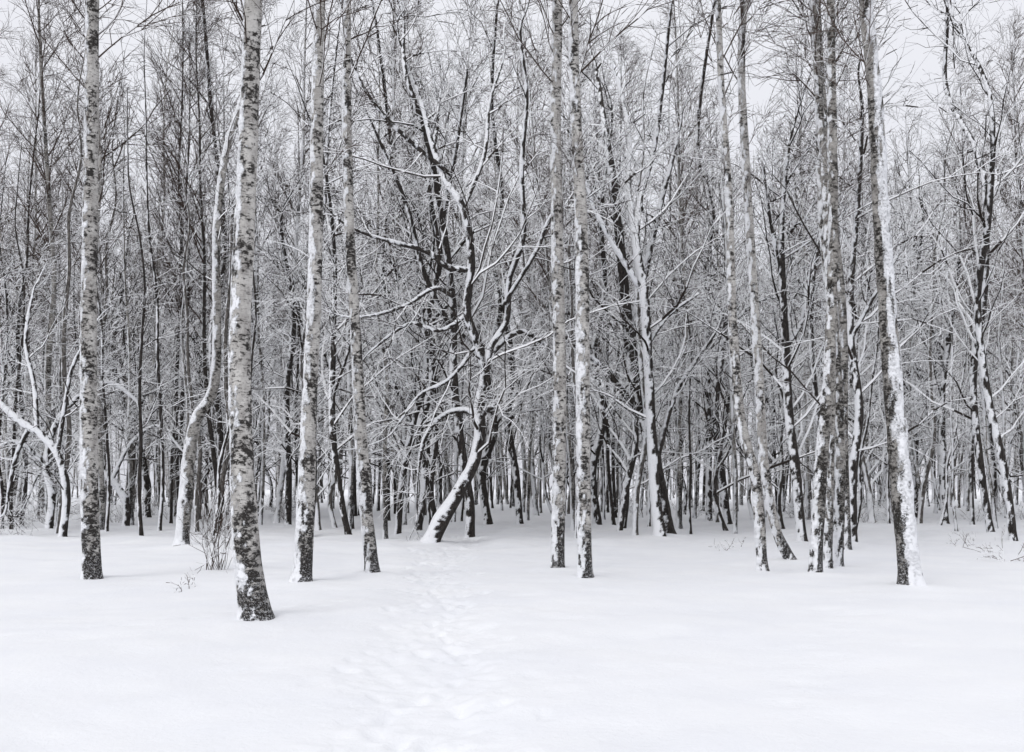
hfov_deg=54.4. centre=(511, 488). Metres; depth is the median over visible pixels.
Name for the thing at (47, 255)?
birch tree
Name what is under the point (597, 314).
birch tree
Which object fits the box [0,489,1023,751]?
snow ground
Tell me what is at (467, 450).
birch tree
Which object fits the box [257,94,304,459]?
birch tree
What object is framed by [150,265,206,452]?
young tree
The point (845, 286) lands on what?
birch tree
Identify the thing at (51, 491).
bare tree
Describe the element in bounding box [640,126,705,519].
young tree
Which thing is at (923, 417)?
young tree
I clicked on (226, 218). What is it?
young tree
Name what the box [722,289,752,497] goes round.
young tree
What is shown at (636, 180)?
birch tree
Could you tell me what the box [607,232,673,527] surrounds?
young tree
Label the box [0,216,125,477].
bare tree
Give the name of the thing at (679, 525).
birch tree
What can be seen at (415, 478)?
birch tree
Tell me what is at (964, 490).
birch tree
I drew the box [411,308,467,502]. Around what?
young tree
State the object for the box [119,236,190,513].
young tree
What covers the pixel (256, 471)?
bare tree
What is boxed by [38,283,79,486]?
young tree
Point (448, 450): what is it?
young tree
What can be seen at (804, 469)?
young tree
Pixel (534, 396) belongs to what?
young tree
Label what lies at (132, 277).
birch tree
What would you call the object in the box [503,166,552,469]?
young tree
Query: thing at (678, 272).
birch tree
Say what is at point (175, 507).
young tree
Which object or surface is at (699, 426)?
young tree
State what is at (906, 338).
young tree
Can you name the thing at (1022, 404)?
bare tree
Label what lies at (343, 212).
birch tree
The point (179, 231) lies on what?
birch tree
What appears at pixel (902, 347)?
young tree
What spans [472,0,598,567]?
birch tree
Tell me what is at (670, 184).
young tree
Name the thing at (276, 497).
bare shrub
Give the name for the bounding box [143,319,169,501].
young tree
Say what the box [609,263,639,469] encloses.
young tree
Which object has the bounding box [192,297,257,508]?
young tree
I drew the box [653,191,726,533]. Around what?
young tree
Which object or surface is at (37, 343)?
bare tree
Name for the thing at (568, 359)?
young tree
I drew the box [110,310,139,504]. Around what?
young tree
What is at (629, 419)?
young tree
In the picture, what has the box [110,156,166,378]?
birch tree
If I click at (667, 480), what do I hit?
young tree
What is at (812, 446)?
birch tree
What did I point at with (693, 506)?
bare shrub
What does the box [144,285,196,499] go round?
young tree
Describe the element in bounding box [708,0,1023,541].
bare tree
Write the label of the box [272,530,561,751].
snow path
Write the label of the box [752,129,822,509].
birch tree
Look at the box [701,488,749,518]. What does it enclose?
bare shrub
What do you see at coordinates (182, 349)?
young tree
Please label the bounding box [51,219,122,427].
young tree
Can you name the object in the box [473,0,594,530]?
birch tree
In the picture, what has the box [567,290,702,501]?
bare tree
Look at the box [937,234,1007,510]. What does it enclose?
young tree
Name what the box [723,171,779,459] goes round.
birch tree
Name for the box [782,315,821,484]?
young tree
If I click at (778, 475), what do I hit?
young tree
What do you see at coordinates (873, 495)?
bare shrub
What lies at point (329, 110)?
young tree
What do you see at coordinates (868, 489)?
bare tree
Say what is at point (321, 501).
birch tree
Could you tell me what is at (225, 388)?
young tree
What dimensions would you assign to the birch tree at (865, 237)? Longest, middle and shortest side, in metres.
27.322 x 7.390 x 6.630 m
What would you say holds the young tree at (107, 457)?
on the snow ground
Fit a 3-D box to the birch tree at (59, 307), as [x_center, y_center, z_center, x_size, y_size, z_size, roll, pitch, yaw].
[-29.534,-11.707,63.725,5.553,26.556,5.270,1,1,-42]
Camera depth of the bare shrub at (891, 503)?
42.95 m
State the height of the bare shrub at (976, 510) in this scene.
1.513 m
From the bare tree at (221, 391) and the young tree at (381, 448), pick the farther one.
the young tree at (381, 448)
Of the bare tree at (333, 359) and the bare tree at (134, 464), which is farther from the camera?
the bare tree at (134, 464)
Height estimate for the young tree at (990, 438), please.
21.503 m
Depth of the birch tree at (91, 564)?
17.10 m
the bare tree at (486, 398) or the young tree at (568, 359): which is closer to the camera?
the young tree at (568, 359)
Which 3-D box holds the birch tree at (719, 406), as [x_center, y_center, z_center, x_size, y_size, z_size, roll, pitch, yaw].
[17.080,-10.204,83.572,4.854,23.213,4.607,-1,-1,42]
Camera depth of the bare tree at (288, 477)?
41.95 m
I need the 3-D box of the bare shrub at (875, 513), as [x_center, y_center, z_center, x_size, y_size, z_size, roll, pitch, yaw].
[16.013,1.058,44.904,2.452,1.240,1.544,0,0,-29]
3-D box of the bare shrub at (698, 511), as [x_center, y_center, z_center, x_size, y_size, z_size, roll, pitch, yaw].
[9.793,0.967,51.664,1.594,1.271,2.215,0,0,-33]
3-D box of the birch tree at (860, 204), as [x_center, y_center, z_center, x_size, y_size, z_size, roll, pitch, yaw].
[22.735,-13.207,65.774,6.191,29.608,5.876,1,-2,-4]
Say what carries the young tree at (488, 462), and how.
on the snow ground
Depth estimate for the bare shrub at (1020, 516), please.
47.83 m
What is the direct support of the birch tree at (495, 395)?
on the snow ground
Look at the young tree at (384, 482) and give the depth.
32.15 m
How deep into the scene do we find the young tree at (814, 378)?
35.10 m
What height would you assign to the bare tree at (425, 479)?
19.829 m
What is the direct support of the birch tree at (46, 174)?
on the snow ground
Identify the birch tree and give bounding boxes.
[0,0,27,291]
[0,0,116,525]
[0,18,82,520]
[0,48,66,512]
[0,94,76,503]
[0,184,51,505]
[11,109,82,507]
[12,0,198,529]
[15,179,79,495]
[18,155,68,484]
[36,102,129,359]
[46,0,241,578]
[59,174,128,502]
[60,49,161,507]
[62,246,115,387]
[99,167,165,501]
[102,0,207,515]
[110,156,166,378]
[116,0,232,501]
[116,190,179,428]
[119,205,158,410]
[126,1,237,468]
[127,177,173,486]
[139,0,265,530]
[151,0,266,469]
[159,176,199,370]
[163,236,203,503]
[185,97,252,355]
[189,0,305,524]
[191,0,337,620]
[254,104,323,397]
[255,0,376,522]
[256,92,333,489]
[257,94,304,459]
[281,0,485,524]
[282,225,330,502]
[288,0,388,581]
[290,209,344,502]
[292,98,391,336]
[293,12,388,508]
[295,0,432,572]
[323,163,380,505]
[331,179,373,390]
[343,17,440,508]
[359,158,420,502]
[360,106,434,512]
[360,144,438,375]
[367,0,485,518]
[380,27,486,494]
[382,0,535,521]
[414,193,447,503]
[418,50,496,504]
[449,195,484,446]
[451,139,506,503]
[455,4,542,506]
[464,131,515,502]
[465,160,523,504]
[466,257,506,502]
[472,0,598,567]
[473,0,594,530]
[474,14,573,515]
[477,145,550,511]
[515,0,626,335]
[516,193,552,453]
[530,0,721,577]
[531,16,626,505]
[543,197,596,409]
[562,33,650,524]
[567,11,669,517]
[588,172,614,477]
[589,169,655,504]
[594,23,675,514]
[611,0,736,528]
[638,0,801,559]
[644,29,723,493]
[649,0,796,570]
[650,271,672,480]
[653,193,700,397]
[656,132,712,501]
[660,53,745,506]
[662,150,713,495]
[668,94,766,510]
[685,142,756,510]
[701,147,767,504]
[712,0,890,568]
[712,246,728,497]
[713,0,885,549]
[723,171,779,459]
[732,98,822,508]
[738,0,879,565]
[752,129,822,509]
[753,2,847,519]
[758,112,825,470]
[758,185,819,502]
[759,83,825,414]
[760,0,926,585]
[783,0,910,571]
[788,31,876,319]
[796,121,874,353]
[802,176,873,459]
[819,80,904,455]
[837,145,935,471]
[839,149,901,393]
[842,99,901,504]
[864,167,959,426]
[865,157,924,505]
[867,97,993,448]
[899,147,964,365]
[906,179,970,503]
[912,162,962,502]
[923,16,1023,524]
[925,128,1002,506]
[941,46,1023,444]
[950,195,1016,385]
[951,141,1023,508]
[954,221,1000,497]
[965,4,1023,482]
[967,8,1023,353]
[987,171,1023,503]
[997,227,1023,501]
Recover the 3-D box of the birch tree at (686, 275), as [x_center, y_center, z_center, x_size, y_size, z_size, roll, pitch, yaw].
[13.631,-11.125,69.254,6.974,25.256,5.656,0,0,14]
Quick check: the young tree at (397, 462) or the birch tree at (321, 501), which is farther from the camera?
the birch tree at (321, 501)
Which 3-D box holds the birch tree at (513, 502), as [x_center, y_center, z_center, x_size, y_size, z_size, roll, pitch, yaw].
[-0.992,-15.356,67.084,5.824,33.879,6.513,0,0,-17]
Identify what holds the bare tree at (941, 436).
on the snow ground
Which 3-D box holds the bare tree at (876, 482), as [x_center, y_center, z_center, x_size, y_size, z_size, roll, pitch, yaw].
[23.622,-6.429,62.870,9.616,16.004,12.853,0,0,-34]
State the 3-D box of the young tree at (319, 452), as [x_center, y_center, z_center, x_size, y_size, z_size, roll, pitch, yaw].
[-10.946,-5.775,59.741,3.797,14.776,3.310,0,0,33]
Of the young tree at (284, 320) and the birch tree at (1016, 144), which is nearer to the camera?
the birch tree at (1016, 144)
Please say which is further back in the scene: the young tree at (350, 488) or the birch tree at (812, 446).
the birch tree at (812, 446)
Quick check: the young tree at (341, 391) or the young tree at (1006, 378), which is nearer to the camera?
the young tree at (341, 391)
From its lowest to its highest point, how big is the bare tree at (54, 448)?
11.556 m
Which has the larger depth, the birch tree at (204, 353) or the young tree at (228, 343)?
the young tree at (228, 343)
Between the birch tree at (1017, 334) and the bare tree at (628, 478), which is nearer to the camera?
the bare tree at (628, 478)
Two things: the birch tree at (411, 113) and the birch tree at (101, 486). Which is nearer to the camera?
the birch tree at (101, 486)
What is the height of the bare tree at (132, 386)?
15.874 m
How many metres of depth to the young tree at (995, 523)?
38.22 m
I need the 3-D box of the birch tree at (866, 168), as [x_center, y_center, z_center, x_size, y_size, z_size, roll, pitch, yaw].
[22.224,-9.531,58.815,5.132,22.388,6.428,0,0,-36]
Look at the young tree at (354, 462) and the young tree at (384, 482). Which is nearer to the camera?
the young tree at (384, 482)
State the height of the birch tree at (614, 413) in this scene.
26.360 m
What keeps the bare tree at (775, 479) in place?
on the snow ground
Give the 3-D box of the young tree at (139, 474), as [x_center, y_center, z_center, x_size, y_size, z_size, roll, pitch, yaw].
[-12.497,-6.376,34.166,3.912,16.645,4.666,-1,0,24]
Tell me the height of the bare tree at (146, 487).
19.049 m
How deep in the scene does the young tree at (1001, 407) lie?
64.91 m
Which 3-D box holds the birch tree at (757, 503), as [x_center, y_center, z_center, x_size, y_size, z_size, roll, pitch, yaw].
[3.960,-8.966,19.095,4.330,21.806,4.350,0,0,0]
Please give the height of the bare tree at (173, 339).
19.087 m
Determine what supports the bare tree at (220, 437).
on the snow ground
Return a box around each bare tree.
[0,181,154,489]
[0,206,223,520]
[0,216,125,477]
[0,225,137,468]
[0,226,112,521]
[0,232,150,536]
[0,243,124,490]
[0,297,146,488]
[0,347,156,528]
[0,390,223,528]
[30,173,190,517]
[69,252,204,501]
[74,203,275,469]
[105,237,323,518]
[106,252,342,515]
[106,290,252,498]
[111,272,271,508]
[114,262,339,514]
[129,0,296,515]
[132,0,312,544]
[147,264,305,475]
[154,258,345,492]
[156,186,444,529]
[160,282,293,488]
[165,236,325,480]
[180,145,373,524]
[220,191,469,527]
[221,271,345,507]
[222,247,371,470]
[254,0,695,542]
[255,259,392,482]
[259,9,512,534]
[265,296,450,514]
[266,263,517,514]
[274,336,375,467]
[286,1,482,520]
[287,0,597,537]
[290,123,533,517]
[295,228,593,492]
[303,0,539,530]
[317,176,485,513]
[321,114,524,533]
[361,0,601,524]
[392,243,646,512]
[402,270,536,478]
[438,163,615,523]
[443,298,537,507]
[459,0,769,535]
[469,303,574,507]
[510,34,704,524]
[513,0,757,533]
[514,289,674,513]
[522,292,686,477]
[534,217,783,530]
[537,243,673,512]
[567,133,975,530]
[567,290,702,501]
[570,251,765,520]
[589,233,812,514]
[592,253,745,489]
[623,0,797,520]
[629,88,801,523]
[651,0,921,541]
[658,194,819,510]
[666,238,868,518]
[690,237,876,528]
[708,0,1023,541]
[723,152,999,522]
[724,306,820,499]
[759,234,997,481]
[775,256,968,489]
[788,280,1014,507]
[797,197,1007,506]
[801,267,1023,506]
[846,143,1007,517]
[849,269,1008,513]
[854,231,1020,466]
[857,0,1023,531]
[866,104,1021,523]
[884,0,1023,540]
[906,320,1022,506]
[910,251,1023,493]
[916,298,1023,497]
[936,265,1023,494]
[962,312,1023,494]
[977,360,1023,494]
[982,327,1023,430]
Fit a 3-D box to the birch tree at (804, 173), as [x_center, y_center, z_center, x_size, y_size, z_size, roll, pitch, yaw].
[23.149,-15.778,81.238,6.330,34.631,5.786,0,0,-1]
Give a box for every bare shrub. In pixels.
[0,494,55,526]
[5,479,79,522]
[69,488,126,525]
[76,480,159,520]
[109,511,122,522]
[123,479,167,514]
[136,481,173,506]
[151,496,176,518]
[151,498,169,514]
[166,568,194,591]
[175,448,266,571]
[256,480,296,508]
[257,490,295,519]
[292,488,333,502]
[609,487,643,510]
[609,489,642,517]
[665,478,705,509]
[675,496,712,516]
[682,496,705,511]
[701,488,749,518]
[708,538,744,550]
[776,497,811,518]
[777,489,805,517]
[807,484,889,521]
[833,494,883,514]
[857,479,885,506]
[860,502,884,521]
[867,473,938,522]
[948,493,1005,521]
[949,530,975,546]
[964,524,1023,561]
[978,482,1013,513]
[988,492,1023,510]
[1003,501,1023,519]
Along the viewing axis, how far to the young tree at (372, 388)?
70.23 m
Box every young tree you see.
[0,43,81,524]
[0,127,78,528]
[0,156,44,527]
[0,163,51,515]
[3,196,81,525]
[4,27,125,533]
[8,182,81,518]
[15,237,79,514]
[28,84,156,469]
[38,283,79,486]
[51,54,152,530]
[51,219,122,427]
[54,188,118,433]
[68,280,124,454]
[78,95,174,524]
[80,67,202,535]
[99,266,121,501]
[104,272,158,494]
[105,0,208,530]
[106,288,133,502]
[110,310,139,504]
[114,300,153,492]
[118,256,168,509]
[119,118,212,531]
[119,206,203,515]
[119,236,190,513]
[121,173,185,516]
[131,38,285,532]
[143,156,230,450]
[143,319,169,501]
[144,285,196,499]
[145,287,179,506]
[147,204,213,522]
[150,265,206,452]
[152,179,255,450]
[192,68,285,411]
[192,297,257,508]
[194,204,274,535]
[200,85,297,454]
[201,91,295,427]
[203,124,299,461]
[205,200,273,457]
[219,356,259,514]
[251,199,344,445]
[251,256,282,490]
[254,319,281,502]
[255,0,394,519]
[255,232,300,515]
[292,0,417,531]
[301,283,345,490]
[320,316,347,489]
[323,154,395,528]
[327,235,381,480]
[336,46,422,538]
[336,168,417,478]
[337,209,396,515]
[340,161,408,490]
[365,253,395,440]
[366,359,393,496]
[367,221,408,510]
[373,144,468,524]
[373,394,382,503]
[378,192,445,475]
[395,276,441,512]
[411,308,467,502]
[418,475,419,503]
[431,347,441,506]
[434,272,467,504]
[436,152,505,520]
[437,270,471,507]
[443,300,492,503]
[443,344,471,497]
[446,283,490,503]
[447,394,469,496]
[459,318,492,508]
[467,369,507,500]
[468,314,506,510]
[486,337,523,491]
[493,286,515,503]
[497,193,563,519]
[498,313,533,507]
[501,81,604,537]
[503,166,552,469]
[513,95,606,440]
[513,234,552,509]
[515,261,568,512]
[528,188,595,437]
[530,79,597,515]
[550,215,612,523]
[563,147,632,519]
[589,17,682,535]
[589,264,624,492]
[593,236,640,512]
[593,287,623,504]
[594,282,625,510]
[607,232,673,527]
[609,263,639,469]
[610,312,656,452]
[611,159,694,525]
[620,243,682,509]
[625,254,675,434]
[639,60,714,488]
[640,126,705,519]
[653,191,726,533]
[654,287,701,507]
[655,286,683,490]
[656,349,694,502]
[657,122,768,521]
[662,334,701,490]
[663,196,729,518]
[675,268,723,517]
[676,279,730,512]
[687,86,781,533]
[687,303,728,505]
[696,239,756,510]
[697,293,750,454]
[704,198,770,449]
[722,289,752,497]
[735,309,780,471]
[740,303,789,516]
[744,289,787,477]
[749,286,785,445]
[752,270,793,465]
[755,5,903,436]
[760,222,834,468]
[765,287,801,473]
[765,305,813,486]
[765,342,803,481]
[767,177,821,514]
[768,302,825,511]
[771,280,813,460]
[778,368,802,502]
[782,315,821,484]
[784,331,821,500]
[789,236,851,449]
[801,176,866,426]
[815,101,923,520]
[848,196,909,528]
[849,128,939,507]
[850,290,875,507]
[854,202,934,523]
[862,200,921,516]
[871,96,975,522]
[878,305,898,483]
[881,293,948,466]
[885,304,920,503]
[898,162,1021,530]
[903,249,949,429]
[904,249,968,509]
[917,310,936,505]
[918,237,993,524]
[920,209,964,512]
[928,285,964,457]
[931,178,1013,527]
[934,319,963,458]
[936,215,1015,519]
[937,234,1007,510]
[946,234,1019,449]
[952,190,1023,458]
[953,112,1023,513]
[955,297,990,507]
[961,310,1001,501]
[965,256,1018,506]
[967,173,1023,517]
[986,289,1022,506]
[991,270,1017,501]
[993,293,1023,504]
[994,150,1023,423]
[995,146,1023,409]
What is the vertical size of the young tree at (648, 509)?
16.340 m
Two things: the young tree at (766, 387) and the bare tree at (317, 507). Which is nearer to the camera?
the bare tree at (317, 507)
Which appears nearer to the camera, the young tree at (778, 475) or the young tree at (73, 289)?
the young tree at (73, 289)
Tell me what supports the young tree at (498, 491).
on the snow ground
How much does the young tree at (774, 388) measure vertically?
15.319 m
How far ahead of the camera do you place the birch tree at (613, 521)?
44.23 m
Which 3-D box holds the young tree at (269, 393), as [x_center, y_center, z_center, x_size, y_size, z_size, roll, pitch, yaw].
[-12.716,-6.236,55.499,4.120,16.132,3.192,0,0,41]
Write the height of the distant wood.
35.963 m
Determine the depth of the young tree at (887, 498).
41.73 m
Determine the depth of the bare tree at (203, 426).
50.91 m
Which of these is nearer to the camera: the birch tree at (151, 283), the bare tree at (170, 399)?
the bare tree at (170, 399)
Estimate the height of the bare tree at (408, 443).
14.751 m
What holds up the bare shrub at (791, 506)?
on the snow ground
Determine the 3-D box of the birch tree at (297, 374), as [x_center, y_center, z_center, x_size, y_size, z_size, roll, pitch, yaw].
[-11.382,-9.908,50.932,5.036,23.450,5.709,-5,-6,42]
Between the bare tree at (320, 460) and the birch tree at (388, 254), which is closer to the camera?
the bare tree at (320, 460)
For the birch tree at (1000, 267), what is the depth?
60.90 m
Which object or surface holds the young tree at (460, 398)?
on the snow ground
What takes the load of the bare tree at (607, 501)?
on the snow ground
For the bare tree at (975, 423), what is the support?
on the snow ground
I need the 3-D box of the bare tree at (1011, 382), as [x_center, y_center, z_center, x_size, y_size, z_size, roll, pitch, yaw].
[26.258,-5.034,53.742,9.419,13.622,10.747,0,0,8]
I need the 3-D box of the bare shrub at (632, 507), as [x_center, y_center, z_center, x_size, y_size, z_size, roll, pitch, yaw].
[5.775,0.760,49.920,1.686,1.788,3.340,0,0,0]
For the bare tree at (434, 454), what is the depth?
38.05 m
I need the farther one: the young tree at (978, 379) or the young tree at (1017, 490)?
the young tree at (1017, 490)
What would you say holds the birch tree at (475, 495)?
on the snow ground
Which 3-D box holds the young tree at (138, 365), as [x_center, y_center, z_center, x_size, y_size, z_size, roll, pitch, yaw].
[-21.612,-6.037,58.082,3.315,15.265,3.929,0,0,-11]
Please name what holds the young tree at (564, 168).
on the snow ground
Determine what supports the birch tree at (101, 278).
on the snow ground
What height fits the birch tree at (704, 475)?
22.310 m
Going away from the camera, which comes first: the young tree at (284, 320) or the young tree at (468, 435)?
the young tree at (284, 320)
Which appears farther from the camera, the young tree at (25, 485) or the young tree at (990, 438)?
the young tree at (990, 438)
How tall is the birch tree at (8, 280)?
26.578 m
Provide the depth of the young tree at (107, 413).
71.12 m
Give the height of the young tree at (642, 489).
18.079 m
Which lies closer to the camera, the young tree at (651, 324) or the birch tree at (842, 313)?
the birch tree at (842, 313)
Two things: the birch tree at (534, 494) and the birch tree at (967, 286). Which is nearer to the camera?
the birch tree at (534, 494)
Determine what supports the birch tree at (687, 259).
on the snow ground
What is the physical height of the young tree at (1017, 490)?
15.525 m
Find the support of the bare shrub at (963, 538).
on the snow ground
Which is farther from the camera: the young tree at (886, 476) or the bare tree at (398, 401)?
the young tree at (886, 476)
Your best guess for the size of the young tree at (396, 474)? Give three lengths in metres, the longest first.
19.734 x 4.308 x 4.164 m
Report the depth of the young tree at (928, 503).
68.34 m
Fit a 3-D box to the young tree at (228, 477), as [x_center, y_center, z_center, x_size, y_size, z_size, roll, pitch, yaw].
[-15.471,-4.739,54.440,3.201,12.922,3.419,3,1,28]
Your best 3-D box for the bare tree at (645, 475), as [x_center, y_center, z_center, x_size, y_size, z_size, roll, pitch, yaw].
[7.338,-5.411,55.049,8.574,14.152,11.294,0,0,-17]
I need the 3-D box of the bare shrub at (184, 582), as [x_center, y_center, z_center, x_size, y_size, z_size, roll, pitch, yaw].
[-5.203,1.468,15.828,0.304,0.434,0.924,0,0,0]
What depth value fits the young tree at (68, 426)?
34.92 m
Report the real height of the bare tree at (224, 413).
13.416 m
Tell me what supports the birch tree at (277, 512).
on the snow ground
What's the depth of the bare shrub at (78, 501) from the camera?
45.94 m
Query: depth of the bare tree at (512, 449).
42.10 m
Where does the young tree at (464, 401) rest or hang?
on the snow ground
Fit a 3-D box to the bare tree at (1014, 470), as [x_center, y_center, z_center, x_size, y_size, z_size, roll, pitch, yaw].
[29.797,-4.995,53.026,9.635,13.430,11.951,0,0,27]
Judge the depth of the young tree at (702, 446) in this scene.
50.73 m
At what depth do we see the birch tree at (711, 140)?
59.28 m
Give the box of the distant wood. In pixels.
[0,99,1023,502]
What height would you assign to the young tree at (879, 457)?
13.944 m
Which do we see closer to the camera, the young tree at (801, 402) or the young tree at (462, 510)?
the young tree at (462, 510)
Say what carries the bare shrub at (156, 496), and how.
on the snow ground
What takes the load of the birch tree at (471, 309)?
on the snow ground
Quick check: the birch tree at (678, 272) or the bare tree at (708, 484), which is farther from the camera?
the birch tree at (678, 272)
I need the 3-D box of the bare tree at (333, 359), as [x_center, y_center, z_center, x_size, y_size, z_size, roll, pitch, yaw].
[-5.448,-6.125,32.492,8.041,15.960,8.725,0,0,-32]
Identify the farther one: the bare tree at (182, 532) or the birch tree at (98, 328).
the birch tree at (98, 328)
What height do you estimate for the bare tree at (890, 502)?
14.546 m
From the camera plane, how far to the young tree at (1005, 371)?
63.90 m
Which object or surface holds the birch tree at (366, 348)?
on the snow ground
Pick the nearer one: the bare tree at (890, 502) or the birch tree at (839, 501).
the birch tree at (839, 501)
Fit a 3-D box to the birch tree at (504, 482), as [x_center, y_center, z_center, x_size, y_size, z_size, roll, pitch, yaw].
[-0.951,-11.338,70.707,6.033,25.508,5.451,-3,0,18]
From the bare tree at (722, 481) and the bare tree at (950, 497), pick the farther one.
the bare tree at (950, 497)
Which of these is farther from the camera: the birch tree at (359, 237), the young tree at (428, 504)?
the birch tree at (359, 237)
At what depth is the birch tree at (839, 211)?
69.82 m
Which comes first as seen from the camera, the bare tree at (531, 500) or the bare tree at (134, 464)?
the bare tree at (134, 464)
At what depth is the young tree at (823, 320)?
50.10 m
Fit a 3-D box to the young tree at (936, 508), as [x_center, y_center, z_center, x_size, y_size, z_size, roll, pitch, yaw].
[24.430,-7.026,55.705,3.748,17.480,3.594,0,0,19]
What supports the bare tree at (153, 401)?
on the snow ground
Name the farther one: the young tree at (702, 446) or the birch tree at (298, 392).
the birch tree at (298, 392)
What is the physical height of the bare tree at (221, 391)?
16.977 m
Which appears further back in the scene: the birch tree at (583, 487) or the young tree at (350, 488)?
the young tree at (350, 488)
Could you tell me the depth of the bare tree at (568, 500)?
53.84 m
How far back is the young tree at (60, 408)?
41.80 m
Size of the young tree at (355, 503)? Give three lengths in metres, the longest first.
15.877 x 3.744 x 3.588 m
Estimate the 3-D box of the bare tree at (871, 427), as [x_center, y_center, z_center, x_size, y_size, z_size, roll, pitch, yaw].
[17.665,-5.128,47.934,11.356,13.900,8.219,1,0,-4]
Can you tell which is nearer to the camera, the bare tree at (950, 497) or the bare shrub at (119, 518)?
the bare shrub at (119, 518)
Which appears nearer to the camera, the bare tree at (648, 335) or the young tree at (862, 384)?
the bare tree at (648, 335)
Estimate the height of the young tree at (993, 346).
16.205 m
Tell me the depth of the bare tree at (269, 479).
62.71 m
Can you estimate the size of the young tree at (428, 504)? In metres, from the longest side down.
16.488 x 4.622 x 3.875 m
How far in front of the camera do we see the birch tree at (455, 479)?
44.25 m
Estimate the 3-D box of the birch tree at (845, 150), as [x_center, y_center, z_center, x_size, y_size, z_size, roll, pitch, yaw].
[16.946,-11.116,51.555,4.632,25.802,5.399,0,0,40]
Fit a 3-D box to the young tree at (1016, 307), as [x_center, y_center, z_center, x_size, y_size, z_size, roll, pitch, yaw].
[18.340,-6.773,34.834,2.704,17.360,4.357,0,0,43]
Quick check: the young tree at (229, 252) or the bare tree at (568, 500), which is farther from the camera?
the bare tree at (568, 500)
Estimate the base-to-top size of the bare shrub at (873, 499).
2.269 m
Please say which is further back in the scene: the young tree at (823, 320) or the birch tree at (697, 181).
the birch tree at (697, 181)
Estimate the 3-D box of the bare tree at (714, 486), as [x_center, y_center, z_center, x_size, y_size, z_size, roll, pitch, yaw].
[8.512,-5.898,39.313,9.093,15.783,16.763,0,0,-33]
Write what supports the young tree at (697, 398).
on the snow ground
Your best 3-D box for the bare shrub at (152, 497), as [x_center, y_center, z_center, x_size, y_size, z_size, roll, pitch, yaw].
[-20.092,0.511,55.135,1.901,2.239,4.214,0,0,6]
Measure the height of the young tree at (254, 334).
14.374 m
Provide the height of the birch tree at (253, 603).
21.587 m
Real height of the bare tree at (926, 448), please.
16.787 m
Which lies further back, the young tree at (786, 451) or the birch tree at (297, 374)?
the young tree at (786, 451)
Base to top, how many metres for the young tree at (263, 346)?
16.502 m
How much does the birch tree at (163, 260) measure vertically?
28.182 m
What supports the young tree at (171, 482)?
on the snow ground
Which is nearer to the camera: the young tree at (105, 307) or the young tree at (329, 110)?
the young tree at (329, 110)
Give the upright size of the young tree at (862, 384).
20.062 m
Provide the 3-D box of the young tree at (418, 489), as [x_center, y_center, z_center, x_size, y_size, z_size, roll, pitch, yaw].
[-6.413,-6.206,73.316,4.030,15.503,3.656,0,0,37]
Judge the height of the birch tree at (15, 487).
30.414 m
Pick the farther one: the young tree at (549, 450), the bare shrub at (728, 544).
the young tree at (549, 450)
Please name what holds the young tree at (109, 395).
on the snow ground
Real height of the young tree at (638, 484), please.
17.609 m
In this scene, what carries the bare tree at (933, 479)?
on the snow ground
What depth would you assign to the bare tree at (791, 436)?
30.50 m
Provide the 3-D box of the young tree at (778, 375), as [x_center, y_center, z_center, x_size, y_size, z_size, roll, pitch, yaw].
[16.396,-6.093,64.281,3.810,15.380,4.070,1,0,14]
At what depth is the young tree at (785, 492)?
58.08 m
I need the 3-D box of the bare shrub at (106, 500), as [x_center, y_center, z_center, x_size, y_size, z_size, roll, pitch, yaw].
[-17.682,0.789,41.823,2.996,1.789,2.960,0,0,-24]
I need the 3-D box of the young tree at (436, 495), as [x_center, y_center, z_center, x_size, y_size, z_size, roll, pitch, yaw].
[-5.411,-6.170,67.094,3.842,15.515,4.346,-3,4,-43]
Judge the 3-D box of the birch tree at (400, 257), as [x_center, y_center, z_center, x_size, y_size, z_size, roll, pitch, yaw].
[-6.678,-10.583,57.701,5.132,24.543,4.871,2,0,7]
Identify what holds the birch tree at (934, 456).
on the snow ground
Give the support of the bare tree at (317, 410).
on the snow ground
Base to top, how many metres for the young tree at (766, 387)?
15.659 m
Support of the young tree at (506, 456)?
on the snow ground
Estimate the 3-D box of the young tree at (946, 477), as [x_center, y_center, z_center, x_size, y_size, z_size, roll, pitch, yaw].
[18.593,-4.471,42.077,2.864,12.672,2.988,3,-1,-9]
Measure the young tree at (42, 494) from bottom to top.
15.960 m
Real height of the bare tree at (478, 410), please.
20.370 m
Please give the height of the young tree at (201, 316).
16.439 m
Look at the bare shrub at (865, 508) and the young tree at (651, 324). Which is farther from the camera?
the young tree at (651, 324)
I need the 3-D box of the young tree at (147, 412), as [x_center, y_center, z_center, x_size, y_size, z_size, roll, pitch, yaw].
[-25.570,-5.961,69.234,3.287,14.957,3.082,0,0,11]
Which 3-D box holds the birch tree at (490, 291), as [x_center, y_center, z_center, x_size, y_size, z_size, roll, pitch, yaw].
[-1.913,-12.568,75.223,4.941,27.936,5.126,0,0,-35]
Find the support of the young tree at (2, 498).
on the snow ground
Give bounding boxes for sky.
[0,0,1023,489]
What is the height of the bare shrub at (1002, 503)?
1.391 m
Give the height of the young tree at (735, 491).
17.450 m
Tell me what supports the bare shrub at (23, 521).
on the snow ground
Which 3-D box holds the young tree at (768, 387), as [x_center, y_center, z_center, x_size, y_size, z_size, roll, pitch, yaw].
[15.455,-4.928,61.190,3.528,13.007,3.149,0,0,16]
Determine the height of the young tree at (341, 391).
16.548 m
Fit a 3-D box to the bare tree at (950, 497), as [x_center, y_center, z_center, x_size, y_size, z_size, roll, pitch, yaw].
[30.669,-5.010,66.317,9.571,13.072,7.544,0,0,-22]
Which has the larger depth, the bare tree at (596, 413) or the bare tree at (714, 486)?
the bare tree at (596, 413)
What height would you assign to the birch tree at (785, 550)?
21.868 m
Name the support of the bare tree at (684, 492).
on the snow ground

